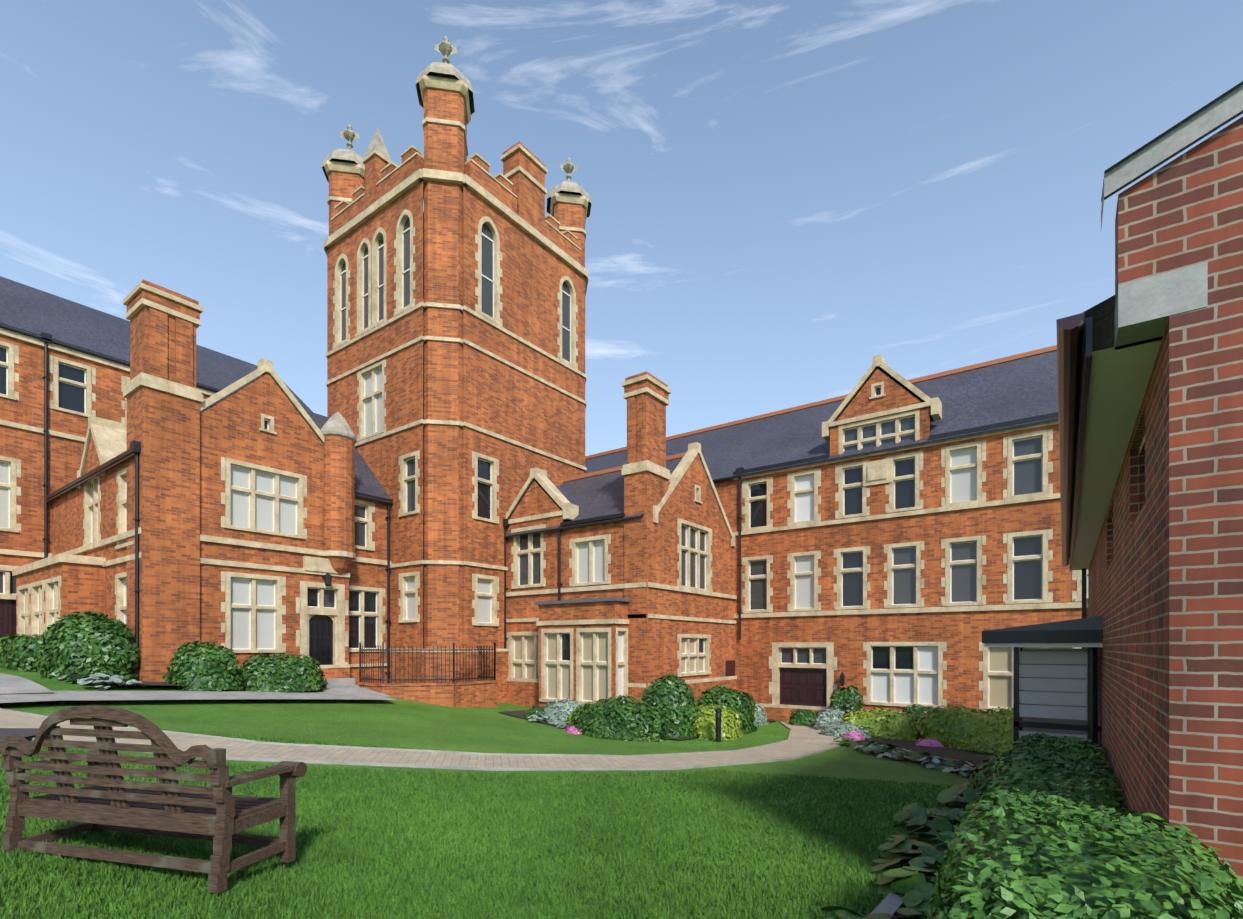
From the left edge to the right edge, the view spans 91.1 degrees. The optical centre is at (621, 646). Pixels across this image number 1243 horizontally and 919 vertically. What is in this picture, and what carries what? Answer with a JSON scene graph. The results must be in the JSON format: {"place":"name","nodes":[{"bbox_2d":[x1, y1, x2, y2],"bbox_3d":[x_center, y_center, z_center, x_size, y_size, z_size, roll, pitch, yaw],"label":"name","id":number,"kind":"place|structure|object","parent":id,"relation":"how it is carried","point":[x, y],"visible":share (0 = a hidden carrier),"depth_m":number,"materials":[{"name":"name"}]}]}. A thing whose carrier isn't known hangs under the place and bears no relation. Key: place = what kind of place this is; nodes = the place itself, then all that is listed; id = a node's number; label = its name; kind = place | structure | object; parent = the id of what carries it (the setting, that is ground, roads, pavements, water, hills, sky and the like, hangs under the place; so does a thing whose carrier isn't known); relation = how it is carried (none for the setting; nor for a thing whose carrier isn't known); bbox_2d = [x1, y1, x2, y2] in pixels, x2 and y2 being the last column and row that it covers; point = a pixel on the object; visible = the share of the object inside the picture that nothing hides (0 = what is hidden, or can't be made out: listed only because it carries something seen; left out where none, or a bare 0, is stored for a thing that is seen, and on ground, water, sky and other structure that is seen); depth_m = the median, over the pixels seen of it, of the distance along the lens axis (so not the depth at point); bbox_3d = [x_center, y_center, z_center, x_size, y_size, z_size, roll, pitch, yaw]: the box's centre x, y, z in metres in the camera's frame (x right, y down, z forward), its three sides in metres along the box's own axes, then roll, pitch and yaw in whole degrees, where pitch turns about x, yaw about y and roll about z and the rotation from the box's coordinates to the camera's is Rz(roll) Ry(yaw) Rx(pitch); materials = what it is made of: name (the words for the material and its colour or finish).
{"place":"outdoors","nodes":[
{"label":"outdoors","id":0,"kind":"place"},
{"bbox_2d":[0,728,38,737],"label":"asphalt","id":1,"kind":"structure","parent":0,"point":[23,732],"depth_m":8.62,"materials":[{"name":"grey asphalt"}]},
{"bbox_2d":[323,678,358,687],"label":"step","id":2,"kind":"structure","parent":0,"point":[341,682],"depth_m":19.01,"materials":[{"name":"grey stone"}]},
{"bbox_2d":[355,643,498,707],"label":"wall","id":3,"kind":"structure","parent":0,"point":[477,693],"depth_m":18.99,"materials":[{"name":"brick"}]},
{"bbox_2d":[0,673,971,914],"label":"land paving","id":4,"kind":"structure","parent":0,"point":[13,688],"depth_m":12.10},
{"bbox_2d":[0,667,995,918],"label":"lawn","id":5,"kind":"structure","parent":0,"point":[396,723],"depth_m":8.51,"materials":[{"name":"green plant"}]},
{"bbox_2d":[0,705,306,892],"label":"garden bench","id":6,"kind":"object","parent":5,"relation":"on","point":[219,814],"visible":0.98,"depth_m":4.05,"materials":[{"name":"brown wood"}]},
{"bbox_2d":[0,728,955,918],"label":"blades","id":7,"kind":"object","parent":5,"relation":"on","point":[29,899],"visible":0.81,"depth_m":4.92,"materials":[{"name":"green plant"}]},
{"bbox_2d":[0,611,1000,792],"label":"shrubs","id":8,"kind":"object","parent":5,"relation":"on","point":[42,649],"visible":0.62,"depth_m":15.73,"materials":[{"name":"green plant"}]},
{"bbox_2d":[715,708,721,741],"bbox_3d":[2.580,2.083,16.245,0.190,0.910,0.181,0,0,36],"label":"bollard","id":9,"kind":"object","parent":5,"relation":"on","point":[718,728],"depth_m":16.18,"materials":[{"name":"black metal"}]},
{"bbox_2d":[1088,117,1242,879],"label":"brick building","id":10,"kind":"structure","parent":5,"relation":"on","point":[1165,592],"depth_m":3.04,"materials":[{"name":"red brick"}]},
{"bbox_2d":[1071,336,1162,570],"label":"eave soffit","id":11,"kind":"structure","parent":10,"relation":"attached to","point":[1119,378],"depth_m":4.63,"materials":[{"name":"green paint"}]},
{"bbox_2d":[92,681,998,918],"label":"soil","id":12,"kind":"structure","parent":0,"point":[952,754],"depth_m":14.89,"materials":[{"name":"brown soil"}]},
{"bbox_2d":[0,710,841,767],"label":"paved path","id":13,"kind":"structure","parent":12,"relation":"on","point":[802,740],"depth_m":9.49,"materials":[{"name":"beige stone"}]},
{"bbox_2d":[50,671,974,776],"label":"plant leaves","id":14,"kind":"object","parent":12,"relation":"on","point":[99,678],"visible":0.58,"depth_m":13.57,"materials":[{"name":"plant"}]},
{"bbox_2d":[542,698,870,738],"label":"silvery shrubs","id":15,"kind":"object","parent":12,"relation":"on","point":[828,721],"visible":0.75,"depth_m":18.23,"materials":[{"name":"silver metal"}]},
{"bbox_2d":[564,725,942,746],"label":"pink flowers","id":16,"kind":"object","parent":12,"relation":"on","point":[573,729],"visible":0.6,"depth_m":16.38,"materials":[{"name":"pink plant"}]},
{"bbox_2d":[565,703,1012,754],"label":"yellow-green shrubs","id":17,"kind":"object","parent":12,"relation":"on","point":[974,729],"visible":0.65,"depth_m":16.65,"materials":[{"name":"plant"}]},
{"bbox_2d":[814,736,981,918],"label":"ground cover plants","id":18,"kind":"object","parent":12,"relation":"on","point":[910,881],"visible":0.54,"depth_m":5.41,"materials":[{"name":"green plant"}]},
{"bbox_2d":[925,733,1242,918],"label":"hedge","id":19,"kind":"object","parent":12,"relation":"on","point":[1051,829],"visible":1,"depth_m":2.51,"materials":[{"name":"green plant"}]},
{"bbox_2d":[0,75,1242,752],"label":"building","id":20,"kind":"structure","parent":0,"point":[186,446],"depth_m":20.34,"materials":[{"name":"brick"}]},
{"bbox_2d":[309,615,332,664],"bbox_3d":[-9.452,0.006,19.153,0.025,1.990,0.820,0,0,36],"label":"door","id":21,"kind":"structure","parent":20,"relation":"attached to","point":[321,639],"depth_m":19.19,"materials":[{"name":"black wood"}]},
{"bbox_2d":[0,462,813,627],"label":"window blinds","id":22,"kind":"object","parent":20,"relation":"attached to","point":[804,591],"visible":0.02,"depth_m":21.88,"materials":[{"name":"white fabric"}]},
{"bbox_2d":[320,36,591,443],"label":"caps","id":23,"kind":"object","parent":20,"relation":"attached to","point":[336,424],"visible":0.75,"depth_m":21.90,"materials":[{"name":"beige stone"}]},
{"bbox_2d":[0,218,1041,662],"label":"windows","id":24,"kind":"structure","parent":20,"relation":"attached to","point":[1028,476],"depth_m":21.00,"materials":[{"name":"black glass"}]},
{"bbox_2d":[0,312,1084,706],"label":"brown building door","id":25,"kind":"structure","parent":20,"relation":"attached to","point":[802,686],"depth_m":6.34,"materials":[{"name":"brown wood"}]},
{"bbox_2d":[0,276,1114,546],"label":"roof","id":26,"kind":"structure","parent":20,"relation":"attached to","point":[1020,388],"depth_m":22.21,"materials":[{"name":"grey tile"}]},
{"bbox_2d":[231,369,1099,749],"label":"windows","id":27,"kind":"structure","parent":20,"relation":"attached to","point":[963,485],"depth_m":17.88,"materials":[{"name":"grey glass"}]},
{"bbox_2d":[423,212,1102,630],"bbox_3d":[-0.093,-7.924,19.238,24.702,15.390,7.027,0,0,44],"label":"building lead","id":28,"kind":"object","parent":20,"relation":"attached to","point":[1085,624],"visible":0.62,"depth_m":8.72,"materials":[{"name":"grey metal"}]},
{"bbox_2d":[515,633,1071,706],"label":"windows","id":29,"kind":"structure","parent":20,"relation":"attached to","point":[1000,686],"depth_m":19.09,"materials":[{"name":"beige glass"}]},
{"bbox_2d":[563,345,1056,481],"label":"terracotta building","id":30,"kind":"structure","parent":20,"relation":"attached to","point":[959,370],"depth_m":23.94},
{"bbox_2d":[618,475,1086,746],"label":"windows","id":31,"kind":"structure","parent":20,"relation":"attached to","point":[928,684],"depth_m":9.12,"materials":[{"name":"grey glass"}]},
{"bbox_2d":[0,0,1242,455],"label":"sky","id":32,"kind":"structure","parent":0,"point":[787,196],"materials":[{"name":"blue"}]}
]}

